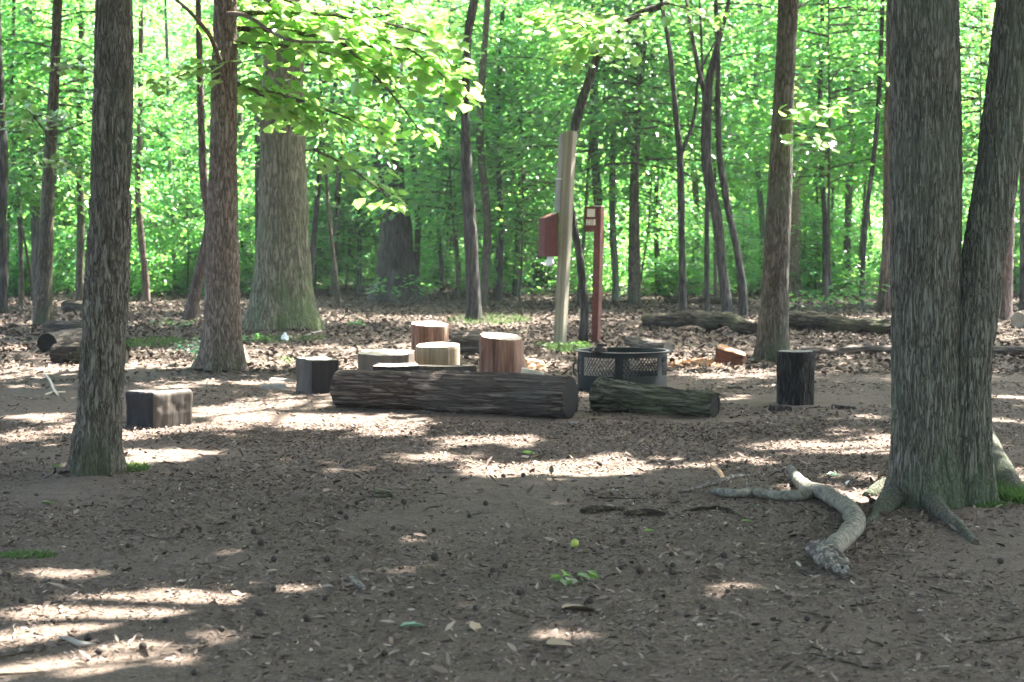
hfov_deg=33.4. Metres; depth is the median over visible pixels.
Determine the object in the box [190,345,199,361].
plant
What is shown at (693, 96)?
sapling
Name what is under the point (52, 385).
stick
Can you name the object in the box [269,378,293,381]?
flat stone
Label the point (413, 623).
fallen leaf
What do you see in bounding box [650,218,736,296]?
bush
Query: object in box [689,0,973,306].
sapling
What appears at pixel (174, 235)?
sapling
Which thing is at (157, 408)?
timber block
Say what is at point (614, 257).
thin tree
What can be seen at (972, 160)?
sapling
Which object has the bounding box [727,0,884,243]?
sapling
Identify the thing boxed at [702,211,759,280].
bush
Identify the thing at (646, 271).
bush
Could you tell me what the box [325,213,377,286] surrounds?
bush
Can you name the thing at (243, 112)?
sapling
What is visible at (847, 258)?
bush
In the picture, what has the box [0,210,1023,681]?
ground
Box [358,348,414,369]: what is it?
timber block
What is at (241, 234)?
sapling
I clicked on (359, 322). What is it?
plant
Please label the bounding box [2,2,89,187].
sapling
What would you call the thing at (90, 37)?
sapling
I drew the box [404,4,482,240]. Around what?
sapling
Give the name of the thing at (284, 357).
plant
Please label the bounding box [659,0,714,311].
tree
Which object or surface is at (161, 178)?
sapling
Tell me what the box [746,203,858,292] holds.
bush
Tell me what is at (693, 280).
bush
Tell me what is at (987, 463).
tree
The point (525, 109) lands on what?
sapling
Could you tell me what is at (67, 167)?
sapling
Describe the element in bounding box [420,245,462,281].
bush
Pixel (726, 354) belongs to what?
split wood
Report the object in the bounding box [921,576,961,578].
fallen twig
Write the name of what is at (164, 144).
sapling
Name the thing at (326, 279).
bush
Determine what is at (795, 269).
tree
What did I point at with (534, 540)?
wood chips
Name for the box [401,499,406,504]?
walnut
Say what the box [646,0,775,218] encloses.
sapling
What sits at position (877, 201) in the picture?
sapling
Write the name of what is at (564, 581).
seedling
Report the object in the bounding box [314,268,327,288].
bush
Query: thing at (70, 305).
log
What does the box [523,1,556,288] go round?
tree
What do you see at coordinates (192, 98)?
sapling
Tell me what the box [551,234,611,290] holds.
bush
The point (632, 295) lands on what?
thin tree
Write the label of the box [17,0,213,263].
sapling
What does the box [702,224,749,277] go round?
bush
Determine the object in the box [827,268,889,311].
plant
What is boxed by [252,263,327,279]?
bush
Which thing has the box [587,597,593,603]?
walnut
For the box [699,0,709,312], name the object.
tree
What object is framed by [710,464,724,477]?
stick
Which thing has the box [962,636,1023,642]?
fallen twig
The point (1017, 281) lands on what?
bush
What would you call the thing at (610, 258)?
bush
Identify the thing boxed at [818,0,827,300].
thin tree
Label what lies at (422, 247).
bush
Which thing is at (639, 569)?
walnut
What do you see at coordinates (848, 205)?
thin tree
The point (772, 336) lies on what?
tree
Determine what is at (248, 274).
bush
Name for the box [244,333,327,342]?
grass
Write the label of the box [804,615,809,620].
walnut
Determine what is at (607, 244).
bush
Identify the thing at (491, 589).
fallen twig
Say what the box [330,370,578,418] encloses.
bench log
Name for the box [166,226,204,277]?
bush
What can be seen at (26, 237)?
bush
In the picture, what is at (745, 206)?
sapling
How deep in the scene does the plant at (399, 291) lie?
39.14 m
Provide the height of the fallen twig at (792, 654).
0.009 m
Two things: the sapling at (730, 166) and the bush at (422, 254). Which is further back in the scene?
the sapling at (730, 166)
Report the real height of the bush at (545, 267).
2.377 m
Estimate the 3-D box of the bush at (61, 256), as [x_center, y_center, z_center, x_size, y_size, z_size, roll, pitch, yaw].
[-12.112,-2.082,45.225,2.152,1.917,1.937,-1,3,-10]
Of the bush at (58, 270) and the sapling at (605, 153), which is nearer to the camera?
the bush at (58, 270)
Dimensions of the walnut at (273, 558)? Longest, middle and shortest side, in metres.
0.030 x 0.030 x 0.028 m
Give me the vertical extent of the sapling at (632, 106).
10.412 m
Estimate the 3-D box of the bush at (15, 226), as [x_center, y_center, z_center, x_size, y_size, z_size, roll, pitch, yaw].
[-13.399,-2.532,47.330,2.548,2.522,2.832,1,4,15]
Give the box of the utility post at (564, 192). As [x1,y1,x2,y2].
[553,131,576,344]
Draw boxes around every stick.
[43,372,65,395]
[59,636,95,646]
[347,574,365,590]
[580,505,624,513]
[624,508,665,516]
[679,474,748,492]
[682,504,741,516]
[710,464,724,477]
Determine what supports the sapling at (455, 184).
on the ground at (118, 668)
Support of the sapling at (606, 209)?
on the ground at (118, 668)
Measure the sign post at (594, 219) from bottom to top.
2.104 m
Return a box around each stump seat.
[411,321,448,360]
[416,342,459,364]
[479,332,524,372]
[777,350,815,405]
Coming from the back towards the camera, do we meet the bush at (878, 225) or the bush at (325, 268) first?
the bush at (878, 225)
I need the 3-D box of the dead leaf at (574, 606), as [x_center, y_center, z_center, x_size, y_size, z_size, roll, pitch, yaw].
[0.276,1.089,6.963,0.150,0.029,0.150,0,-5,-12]
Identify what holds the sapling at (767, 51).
on the ground at (118, 668)
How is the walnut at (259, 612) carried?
on the ground at (118, 668)
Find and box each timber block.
[125,389,192,428]
[296,356,338,393]
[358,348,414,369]
[373,363,419,370]
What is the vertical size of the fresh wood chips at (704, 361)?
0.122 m
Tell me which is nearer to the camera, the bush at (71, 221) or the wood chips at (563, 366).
the wood chips at (563, 366)
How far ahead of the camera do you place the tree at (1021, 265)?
35.21 m
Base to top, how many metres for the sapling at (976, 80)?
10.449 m
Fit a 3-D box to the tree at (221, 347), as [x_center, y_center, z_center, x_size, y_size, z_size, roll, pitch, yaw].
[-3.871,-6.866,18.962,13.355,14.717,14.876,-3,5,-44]
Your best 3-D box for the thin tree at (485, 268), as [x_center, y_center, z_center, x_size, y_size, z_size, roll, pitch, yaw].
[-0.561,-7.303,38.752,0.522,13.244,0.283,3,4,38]
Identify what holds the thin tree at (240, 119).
on the ground at (118, 668)
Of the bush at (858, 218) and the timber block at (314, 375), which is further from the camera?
the bush at (858, 218)
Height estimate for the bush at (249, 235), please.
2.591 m
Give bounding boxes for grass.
[0,548,58,558]
[120,459,152,471]
[126,335,184,347]
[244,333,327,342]
[449,311,532,324]
[546,341,591,352]
[976,500,1008,507]
[996,478,1023,504]
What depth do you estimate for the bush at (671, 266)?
44.44 m
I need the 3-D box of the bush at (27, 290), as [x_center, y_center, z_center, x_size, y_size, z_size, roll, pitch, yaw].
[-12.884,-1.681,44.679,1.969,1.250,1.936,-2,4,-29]
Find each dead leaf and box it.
[469,621,481,631]
[546,638,573,645]
[562,604,594,610]
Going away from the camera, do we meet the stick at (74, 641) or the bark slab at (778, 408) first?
the stick at (74, 641)
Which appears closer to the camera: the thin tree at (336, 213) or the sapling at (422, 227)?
the thin tree at (336, 213)
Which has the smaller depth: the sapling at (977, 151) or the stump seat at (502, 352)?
the stump seat at (502, 352)
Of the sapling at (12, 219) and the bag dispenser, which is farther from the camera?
the sapling at (12, 219)
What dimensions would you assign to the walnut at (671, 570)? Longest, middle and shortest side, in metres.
0.036 x 0.035 x 0.033 m
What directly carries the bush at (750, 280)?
on the ground at (118, 668)
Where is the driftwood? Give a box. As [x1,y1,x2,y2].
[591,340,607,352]
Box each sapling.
[1,0,94,291]
[1,0,142,304]
[1,0,198,216]
[1,4,70,211]
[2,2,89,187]
[6,72,76,251]
[6,117,61,252]
[9,28,91,269]
[9,75,89,236]
[12,171,87,254]
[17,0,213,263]
[20,4,200,259]
[47,0,156,186]
[74,135,180,262]
[88,0,204,261]
[130,89,198,269]
[131,96,254,295]
[132,56,206,222]
[133,0,253,114]
[134,0,251,95]
[134,56,254,254]
[144,42,254,237]
[144,122,254,264]
[147,0,517,307]
[154,63,254,224]
[162,0,310,199]
[178,20,343,248]
[238,92,373,293]
[238,114,355,278]
[303,43,372,231]
[307,128,414,293]
[308,83,438,258]
[309,116,377,277]
[314,4,486,219]
[341,0,543,301]
[363,0,530,283]
[402,11,509,284]
[403,0,603,259]
[403,2,557,229]
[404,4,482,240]
[404,141,480,253]
[405,0,587,290]
[406,98,503,265]
[418,0,622,295]
[428,0,628,301]
[440,0,747,301]
[440,24,618,279]
[474,0,676,289]
[490,0,769,307]
[493,6,593,203]
[515,85,630,245]
[559,0,864,296]
[570,31,653,208]
[577,68,743,282]
[579,93,672,235]
[584,0,754,203]
[604,89,726,248]
[606,133,676,242]
[617,0,765,251]
[636,13,719,203]
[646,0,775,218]
[672,175,740,223]
[673,184,720,218]
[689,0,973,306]
[697,0,773,245]
[700,161,757,225]
[709,58,843,241]
[716,0,882,285]
[718,99,765,210]
[721,155,766,242]
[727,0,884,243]
[732,1,882,247]
[734,1,882,229]
[740,0,982,285]
[746,92,881,246]
[747,0,978,282]
[755,45,877,211]
[768,0,1018,202]
[801,181,882,230]
[814,184,882,230]
[837,0,1018,218]
[842,190,882,222]
[853,181,969,232]
[879,94,1019,263]
[960,0,1018,201]
[962,6,1019,220]
[962,115,971,225]
[963,4,1017,212]
[963,21,1018,193]
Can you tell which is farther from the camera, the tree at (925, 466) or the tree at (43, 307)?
the tree at (43, 307)
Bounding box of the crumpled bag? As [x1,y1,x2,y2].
[281,332,288,341]
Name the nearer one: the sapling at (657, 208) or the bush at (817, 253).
the sapling at (657, 208)
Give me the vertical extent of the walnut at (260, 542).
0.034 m
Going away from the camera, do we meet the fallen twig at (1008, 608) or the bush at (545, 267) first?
the fallen twig at (1008, 608)
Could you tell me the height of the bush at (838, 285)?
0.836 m
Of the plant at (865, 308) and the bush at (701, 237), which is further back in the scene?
the bush at (701, 237)
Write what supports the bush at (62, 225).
on the ground at (118, 668)
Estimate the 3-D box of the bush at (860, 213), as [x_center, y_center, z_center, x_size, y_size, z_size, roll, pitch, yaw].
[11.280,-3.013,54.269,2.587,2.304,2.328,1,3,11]
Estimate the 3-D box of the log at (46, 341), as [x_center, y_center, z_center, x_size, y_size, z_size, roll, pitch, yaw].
[-6.176,-0.021,23.516,0.277,0.281,1.690,0,3,0]
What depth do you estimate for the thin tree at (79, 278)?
39.90 m
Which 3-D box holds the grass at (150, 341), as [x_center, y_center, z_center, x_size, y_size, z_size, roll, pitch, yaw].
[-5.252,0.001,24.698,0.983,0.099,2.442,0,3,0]
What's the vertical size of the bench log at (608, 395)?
0.318 m
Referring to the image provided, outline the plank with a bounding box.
[419,365,476,371]
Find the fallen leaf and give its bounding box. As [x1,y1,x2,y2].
[401,621,423,625]
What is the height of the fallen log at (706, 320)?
0.389 m
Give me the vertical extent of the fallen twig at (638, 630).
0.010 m
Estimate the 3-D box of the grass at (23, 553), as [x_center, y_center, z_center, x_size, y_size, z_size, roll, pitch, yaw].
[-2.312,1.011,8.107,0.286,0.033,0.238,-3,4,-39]
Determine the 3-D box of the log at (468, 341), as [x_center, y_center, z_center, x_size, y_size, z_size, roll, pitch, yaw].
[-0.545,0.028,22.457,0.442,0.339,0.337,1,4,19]
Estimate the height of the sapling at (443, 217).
8.361 m
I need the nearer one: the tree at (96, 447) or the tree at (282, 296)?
the tree at (96, 447)
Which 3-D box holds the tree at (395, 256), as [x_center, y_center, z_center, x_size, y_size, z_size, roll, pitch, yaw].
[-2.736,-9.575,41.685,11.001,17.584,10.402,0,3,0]
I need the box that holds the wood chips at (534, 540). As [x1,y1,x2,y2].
[0,418,1023,681]
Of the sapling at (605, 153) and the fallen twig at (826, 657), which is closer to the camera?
the fallen twig at (826, 657)
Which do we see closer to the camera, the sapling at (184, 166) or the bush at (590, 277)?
the bush at (590, 277)
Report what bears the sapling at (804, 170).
on the ground at (118, 668)
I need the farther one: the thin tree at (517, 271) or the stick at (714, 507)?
the thin tree at (517, 271)
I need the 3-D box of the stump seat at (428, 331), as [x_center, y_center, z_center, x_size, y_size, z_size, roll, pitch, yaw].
[-0.992,0.032,20.718,0.460,0.539,0.473,0,3,0]
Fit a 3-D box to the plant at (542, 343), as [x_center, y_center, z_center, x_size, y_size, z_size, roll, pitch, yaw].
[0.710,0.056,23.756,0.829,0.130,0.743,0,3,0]
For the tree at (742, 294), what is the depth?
33.19 m
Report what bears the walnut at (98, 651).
on the ground at (118, 668)
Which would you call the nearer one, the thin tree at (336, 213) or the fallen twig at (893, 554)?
the fallen twig at (893, 554)
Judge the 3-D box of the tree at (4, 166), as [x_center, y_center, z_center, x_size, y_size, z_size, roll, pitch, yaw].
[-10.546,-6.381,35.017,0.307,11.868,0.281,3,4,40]
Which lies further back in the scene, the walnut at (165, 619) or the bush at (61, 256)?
the bush at (61, 256)
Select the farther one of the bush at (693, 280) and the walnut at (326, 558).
the bush at (693, 280)
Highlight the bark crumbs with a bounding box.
[0,405,1023,681]
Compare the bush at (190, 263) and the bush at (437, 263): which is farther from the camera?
the bush at (437, 263)
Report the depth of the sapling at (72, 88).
37.62 m
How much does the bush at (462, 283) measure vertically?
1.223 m
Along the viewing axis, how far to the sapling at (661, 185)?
53.34 m
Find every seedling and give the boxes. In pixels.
[550,570,590,585]
[577,570,598,580]
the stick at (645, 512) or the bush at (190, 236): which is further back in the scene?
the bush at (190, 236)
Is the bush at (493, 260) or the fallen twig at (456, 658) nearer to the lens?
the fallen twig at (456, 658)
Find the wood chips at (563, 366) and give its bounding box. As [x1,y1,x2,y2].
[0,349,1023,437]
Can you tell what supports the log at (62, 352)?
on the ground at (118, 668)
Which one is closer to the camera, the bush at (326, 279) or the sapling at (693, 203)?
the bush at (326, 279)
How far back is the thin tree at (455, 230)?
46.72 m
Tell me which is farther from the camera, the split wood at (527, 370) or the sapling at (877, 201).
the sapling at (877, 201)
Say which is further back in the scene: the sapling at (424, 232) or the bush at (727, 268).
the sapling at (424, 232)
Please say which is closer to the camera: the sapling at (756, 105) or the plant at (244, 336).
the plant at (244, 336)
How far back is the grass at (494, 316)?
31.18 m
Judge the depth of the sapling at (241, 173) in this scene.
47.69 m
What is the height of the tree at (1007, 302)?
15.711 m
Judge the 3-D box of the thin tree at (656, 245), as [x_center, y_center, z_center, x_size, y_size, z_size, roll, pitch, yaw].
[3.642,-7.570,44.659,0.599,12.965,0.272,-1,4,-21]
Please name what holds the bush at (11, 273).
on the ground at (118, 668)
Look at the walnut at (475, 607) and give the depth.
6.94 m
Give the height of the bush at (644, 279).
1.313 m
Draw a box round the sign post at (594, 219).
[584,205,604,341]
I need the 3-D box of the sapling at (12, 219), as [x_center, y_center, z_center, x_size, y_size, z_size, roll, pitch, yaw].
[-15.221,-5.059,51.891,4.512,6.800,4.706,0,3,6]
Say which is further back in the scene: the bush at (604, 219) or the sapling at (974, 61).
the sapling at (974, 61)
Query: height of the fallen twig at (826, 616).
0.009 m
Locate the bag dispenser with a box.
[538,212,558,265]
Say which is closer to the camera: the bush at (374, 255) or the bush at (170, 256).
the bush at (170, 256)
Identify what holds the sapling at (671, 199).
on the ground at (118, 668)
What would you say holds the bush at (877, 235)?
on the ground at (118, 668)
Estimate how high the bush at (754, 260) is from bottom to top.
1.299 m
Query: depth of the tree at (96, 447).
10.81 m
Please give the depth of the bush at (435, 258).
50.48 m
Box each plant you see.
[150,318,196,328]
[169,338,200,355]
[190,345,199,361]
[242,334,270,341]
[280,356,293,361]
[348,319,365,327]
[363,274,442,304]
[534,339,591,346]
[789,288,874,311]
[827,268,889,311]
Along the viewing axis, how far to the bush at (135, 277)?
44.23 m
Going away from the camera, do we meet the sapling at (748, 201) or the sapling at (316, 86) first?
the sapling at (748, 201)
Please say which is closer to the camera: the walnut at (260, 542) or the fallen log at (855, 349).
the walnut at (260, 542)
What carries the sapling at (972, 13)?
on the ground at (118, 668)
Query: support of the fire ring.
on the ground at (118, 668)
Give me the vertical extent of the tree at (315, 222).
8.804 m
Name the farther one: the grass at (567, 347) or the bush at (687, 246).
the bush at (687, 246)
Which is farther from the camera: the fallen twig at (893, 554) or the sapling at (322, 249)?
the sapling at (322, 249)
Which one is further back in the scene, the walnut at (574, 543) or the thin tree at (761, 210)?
the thin tree at (761, 210)
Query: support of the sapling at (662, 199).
on the ground at (118, 668)
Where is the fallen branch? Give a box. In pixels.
[710,465,865,578]
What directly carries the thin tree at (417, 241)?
on the ground at (118, 668)
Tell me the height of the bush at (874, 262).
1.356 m
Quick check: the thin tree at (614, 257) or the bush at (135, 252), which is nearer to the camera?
the thin tree at (614, 257)
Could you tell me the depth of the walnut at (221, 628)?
6.52 m
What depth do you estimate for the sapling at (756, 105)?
41.31 m
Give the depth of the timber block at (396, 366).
17.22 m
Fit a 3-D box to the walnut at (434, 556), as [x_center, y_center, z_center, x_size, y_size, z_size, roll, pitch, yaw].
[-0.360,1.013,8.012,0.044,0.041,0.044,39,8,-2]
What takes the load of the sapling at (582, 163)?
on the ground at (118, 668)
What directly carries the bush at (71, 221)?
on the ground at (118, 668)
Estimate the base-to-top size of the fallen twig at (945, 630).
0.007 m
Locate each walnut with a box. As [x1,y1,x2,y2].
[50,618,56,623]
[84,633,91,641]
[95,648,102,654]
[139,642,146,648]
[162,617,168,622]
[191,669,197,675]
[218,626,224,631]
[255,608,262,615]
[257,539,263,545]
[271,556,276,561]
[302,614,310,621]
[322,595,327,600]
[324,556,329,561]
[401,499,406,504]
[430,552,439,560]
[473,605,478,610]
[570,539,578,546]
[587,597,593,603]
[636,566,643,573]
[668,567,675,574]
[699,604,705,609]
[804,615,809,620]
[997,558,1003,563]
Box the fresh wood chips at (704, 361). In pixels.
[648,357,742,369]
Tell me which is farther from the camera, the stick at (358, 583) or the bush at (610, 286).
the bush at (610, 286)
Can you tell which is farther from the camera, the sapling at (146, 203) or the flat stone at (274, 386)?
the sapling at (146, 203)
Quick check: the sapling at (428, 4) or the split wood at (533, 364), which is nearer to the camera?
the split wood at (533, 364)
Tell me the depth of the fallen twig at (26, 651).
6.19 m
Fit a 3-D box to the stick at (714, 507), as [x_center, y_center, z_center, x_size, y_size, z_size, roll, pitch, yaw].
[1.129,0.931,9.404,0.346,0.034,0.197,2,4,25]
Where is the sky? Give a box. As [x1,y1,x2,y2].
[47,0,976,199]
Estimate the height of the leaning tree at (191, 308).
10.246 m
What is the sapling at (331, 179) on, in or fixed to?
on the ground at (118, 668)
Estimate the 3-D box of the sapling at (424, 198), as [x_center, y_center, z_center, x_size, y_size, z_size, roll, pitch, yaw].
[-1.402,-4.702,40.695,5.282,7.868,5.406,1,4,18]
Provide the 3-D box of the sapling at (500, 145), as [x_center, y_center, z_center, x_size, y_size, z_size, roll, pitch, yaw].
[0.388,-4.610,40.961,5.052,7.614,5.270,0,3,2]
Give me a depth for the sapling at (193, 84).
49.43 m
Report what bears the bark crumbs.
on the ground at (118, 668)
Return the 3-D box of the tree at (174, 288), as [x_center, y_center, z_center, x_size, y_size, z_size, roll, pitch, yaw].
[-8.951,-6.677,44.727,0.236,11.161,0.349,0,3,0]
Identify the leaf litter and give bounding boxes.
[0,286,1023,374]
[0,367,1022,662]
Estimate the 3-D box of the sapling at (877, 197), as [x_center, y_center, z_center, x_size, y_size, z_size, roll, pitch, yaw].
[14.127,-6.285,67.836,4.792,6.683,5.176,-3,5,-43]
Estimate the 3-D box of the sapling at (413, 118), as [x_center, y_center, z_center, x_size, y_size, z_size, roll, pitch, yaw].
[-2.570,-5.949,51.113,5.572,8.668,5.214,-2,4,-34]
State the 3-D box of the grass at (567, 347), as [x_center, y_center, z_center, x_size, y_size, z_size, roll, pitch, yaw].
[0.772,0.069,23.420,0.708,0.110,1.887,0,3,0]
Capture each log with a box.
[37,328,82,352]
[42,320,125,333]
[49,342,129,362]
[61,300,81,311]
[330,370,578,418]
[451,330,484,353]
[507,329,528,334]
[589,377,719,417]
[624,335,673,352]
[641,310,756,333]
[664,296,749,306]
[789,310,890,335]
[798,345,1023,354]
[1011,310,1023,327]
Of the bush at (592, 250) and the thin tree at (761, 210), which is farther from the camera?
the bush at (592, 250)
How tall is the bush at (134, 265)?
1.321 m
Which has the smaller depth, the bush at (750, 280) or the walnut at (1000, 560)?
the walnut at (1000, 560)
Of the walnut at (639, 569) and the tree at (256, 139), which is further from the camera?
the tree at (256, 139)
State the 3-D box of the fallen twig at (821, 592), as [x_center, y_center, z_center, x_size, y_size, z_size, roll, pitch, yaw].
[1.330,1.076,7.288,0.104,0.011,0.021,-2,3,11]
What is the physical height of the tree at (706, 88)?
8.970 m
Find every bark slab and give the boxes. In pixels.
[430,470,462,472]
[768,405,791,411]
[831,404,855,409]
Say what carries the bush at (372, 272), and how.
on the ground at (118, 668)
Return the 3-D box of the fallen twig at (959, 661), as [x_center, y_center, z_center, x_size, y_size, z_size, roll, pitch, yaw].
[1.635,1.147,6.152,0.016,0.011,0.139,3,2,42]
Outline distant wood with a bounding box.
[11,0,1017,249]
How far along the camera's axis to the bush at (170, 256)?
46.04 m
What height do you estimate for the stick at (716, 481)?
0.069 m
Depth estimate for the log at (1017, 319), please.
29.09 m
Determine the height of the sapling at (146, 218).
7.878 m
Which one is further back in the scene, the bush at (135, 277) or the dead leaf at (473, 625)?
the bush at (135, 277)
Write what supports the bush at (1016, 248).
on the ground at (118, 668)
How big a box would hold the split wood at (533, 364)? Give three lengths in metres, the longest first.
0.251 x 0.217 x 0.168 m
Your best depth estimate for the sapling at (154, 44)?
54.46 m
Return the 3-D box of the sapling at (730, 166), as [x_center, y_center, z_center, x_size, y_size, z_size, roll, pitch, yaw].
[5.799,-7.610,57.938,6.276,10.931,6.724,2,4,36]
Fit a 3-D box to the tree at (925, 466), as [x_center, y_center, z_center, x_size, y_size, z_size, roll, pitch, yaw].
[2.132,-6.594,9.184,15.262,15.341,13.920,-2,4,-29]
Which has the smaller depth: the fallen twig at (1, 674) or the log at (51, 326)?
the fallen twig at (1, 674)
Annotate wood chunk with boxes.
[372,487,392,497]
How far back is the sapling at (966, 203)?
66.16 m
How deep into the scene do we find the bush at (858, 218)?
51.73 m
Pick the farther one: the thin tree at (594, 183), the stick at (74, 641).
the thin tree at (594, 183)
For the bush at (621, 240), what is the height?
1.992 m
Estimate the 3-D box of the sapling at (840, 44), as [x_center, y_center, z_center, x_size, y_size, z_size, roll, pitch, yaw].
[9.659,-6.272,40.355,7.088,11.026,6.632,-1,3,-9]
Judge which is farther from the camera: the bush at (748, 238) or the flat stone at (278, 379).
the bush at (748, 238)
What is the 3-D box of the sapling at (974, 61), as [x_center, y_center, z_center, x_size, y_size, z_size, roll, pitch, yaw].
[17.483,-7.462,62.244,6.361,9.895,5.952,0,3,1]
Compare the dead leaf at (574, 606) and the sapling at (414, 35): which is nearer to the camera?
the dead leaf at (574, 606)
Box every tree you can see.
[0,0,8,312]
[0,0,140,325]
[9,0,23,305]
[24,3,39,299]
[63,0,133,476]
[74,0,84,300]
[133,0,485,372]
[135,0,150,301]
[164,0,177,294]
[182,0,207,319]
[237,18,245,282]
[242,0,325,331]
[253,0,261,247]
[310,18,346,283]
[330,9,344,296]
[354,8,361,293]
[366,0,428,302]
[408,0,420,276]
[436,0,444,290]
[451,1,460,290]
[461,0,482,320]
[476,0,490,304]
[495,1,504,300]
[514,2,523,296]
[517,0,733,341]
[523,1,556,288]
[589,0,603,301]
[609,0,619,301]
[627,0,649,303]
[650,35,660,294]
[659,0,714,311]
[685,0,734,313]
[687,0,700,286]
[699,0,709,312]
[714,0,747,316]
[752,0,858,360]
[753,0,764,293]
[789,2,802,296]
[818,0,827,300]
[841,0,853,293]
[858,0,884,308]
[862,0,980,544]
[874,0,890,311]
[958,0,1023,506]
[983,4,990,95]
[999,202,1015,319]
[1018,144,1023,310]
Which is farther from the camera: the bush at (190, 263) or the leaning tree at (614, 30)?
the bush at (190, 263)
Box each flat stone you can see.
[260,383,286,388]
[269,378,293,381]
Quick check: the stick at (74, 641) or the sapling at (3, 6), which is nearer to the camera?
the stick at (74, 641)
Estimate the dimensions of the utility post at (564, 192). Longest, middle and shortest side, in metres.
3.185 x 0.266 x 0.192 m
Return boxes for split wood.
[521,367,542,374]
[524,358,545,371]
[714,344,746,365]
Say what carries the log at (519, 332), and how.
on the ground at (118, 668)
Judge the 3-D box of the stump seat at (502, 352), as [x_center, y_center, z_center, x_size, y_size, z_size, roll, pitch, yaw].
[-0.105,0.182,18.472,0.504,0.537,0.490,0,3,0]
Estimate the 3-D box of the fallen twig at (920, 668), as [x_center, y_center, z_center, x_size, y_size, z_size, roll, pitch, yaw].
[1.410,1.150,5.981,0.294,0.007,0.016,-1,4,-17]
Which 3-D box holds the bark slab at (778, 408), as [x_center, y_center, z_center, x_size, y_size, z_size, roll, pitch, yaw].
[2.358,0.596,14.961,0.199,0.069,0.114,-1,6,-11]
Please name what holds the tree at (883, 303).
on the ground at (118, 668)
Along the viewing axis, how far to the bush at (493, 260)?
47.88 m
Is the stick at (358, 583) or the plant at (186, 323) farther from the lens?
the plant at (186, 323)
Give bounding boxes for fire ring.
[573,347,669,391]
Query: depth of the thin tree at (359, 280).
44.95 m
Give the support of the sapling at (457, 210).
on the ground at (118, 668)
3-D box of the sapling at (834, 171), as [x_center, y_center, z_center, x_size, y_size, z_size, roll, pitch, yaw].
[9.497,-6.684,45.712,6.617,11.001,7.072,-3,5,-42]
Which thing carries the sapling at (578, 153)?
on the ground at (118, 668)
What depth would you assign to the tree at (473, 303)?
31.41 m
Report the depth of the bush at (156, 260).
45.11 m
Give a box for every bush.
[6,206,74,288]
[8,240,54,293]
[8,254,57,292]
[8,258,28,295]
[9,231,73,284]
[11,249,74,294]
[13,226,85,293]
[53,205,135,292]
[53,224,86,282]
[59,218,86,255]
[84,225,164,294]
[129,263,183,296]
[130,251,186,294]
[131,249,185,291]
[131,254,150,287]
[155,262,182,287]
[165,223,241,296]
[165,254,202,294]
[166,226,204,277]
[171,234,247,294]
[189,270,251,293]
[238,205,254,292]
[240,257,254,291]
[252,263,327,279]
[308,201,356,288]
[314,198,378,288]
[314,258,356,285]
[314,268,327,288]
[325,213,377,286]
[341,229,377,284]
[362,228,433,288]
[413,228,445,249]
[413,240,454,269]
[419,240,459,281]
[419,248,455,283]
[419,248,464,287]
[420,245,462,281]
[451,235,508,284]
[452,252,496,291]
[459,207,554,294]
[459,226,526,277]
[462,252,524,288]
[506,219,586,287]
[543,258,602,292]
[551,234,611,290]
[556,235,622,294]
[572,207,628,284]
[574,202,625,261]
[584,244,648,279]
[587,264,627,291]
[588,226,628,263]
[602,252,676,296]
[605,231,647,247]
[606,217,692,288]
[620,250,662,287]
[627,247,703,286]
[640,216,677,263]
[641,259,702,296]
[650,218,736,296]
[651,239,691,272]
[662,266,713,295]
[671,205,747,266]
[672,228,712,269]
[689,209,758,287]
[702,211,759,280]
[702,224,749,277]
[702,249,748,283]
[709,215,759,289]
[729,255,802,293]
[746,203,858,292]
[746,237,817,294]
[790,211,871,294]
[801,219,858,294]
[802,243,838,283]
[812,198,881,275]
[817,221,880,283]
[828,267,875,294]
[834,225,881,281]
[838,210,881,244]
[850,248,881,293]
[854,220,881,261]
[865,252,880,285]
[867,254,880,285]
[962,202,1019,291]
[1013,204,1019,294]
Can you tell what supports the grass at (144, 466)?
on the ground at (118, 668)
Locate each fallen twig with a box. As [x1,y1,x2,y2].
[0,649,33,657]
[0,672,44,675]
[444,652,463,665]
[471,581,507,595]
[597,497,647,498]
[622,626,658,633]
[711,667,749,675]
[769,651,815,655]
[791,610,829,617]
[794,656,859,658]
[806,586,869,588]
[810,653,877,670]
[811,592,835,593]
[827,650,865,654]
[828,649,851,655]
[850,602,875,606]
[876,665,951,672]
[877,553,904,555]
[904,589,926,597]
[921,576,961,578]
[929,628,960,633]
[930,587,956,593]
[955,655,973,662]
[956,593,975,596]
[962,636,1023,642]
[991,607,1023,610]
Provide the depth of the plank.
17.67 m
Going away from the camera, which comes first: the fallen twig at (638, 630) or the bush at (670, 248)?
the fallen twig at (638, 630)
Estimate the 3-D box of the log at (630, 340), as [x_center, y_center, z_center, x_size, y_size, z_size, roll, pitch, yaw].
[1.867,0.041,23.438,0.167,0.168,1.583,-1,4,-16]
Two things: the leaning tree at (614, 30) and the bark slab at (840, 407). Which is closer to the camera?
the bark slab at (840, 407)
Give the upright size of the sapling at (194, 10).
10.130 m
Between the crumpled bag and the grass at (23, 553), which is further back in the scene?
the crumpled bag
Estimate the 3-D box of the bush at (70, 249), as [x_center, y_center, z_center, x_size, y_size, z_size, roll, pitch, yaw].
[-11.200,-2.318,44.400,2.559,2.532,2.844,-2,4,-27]
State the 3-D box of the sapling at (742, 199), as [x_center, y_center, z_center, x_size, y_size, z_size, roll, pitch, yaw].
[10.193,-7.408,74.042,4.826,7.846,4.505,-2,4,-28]
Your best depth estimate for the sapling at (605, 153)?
54.14 m

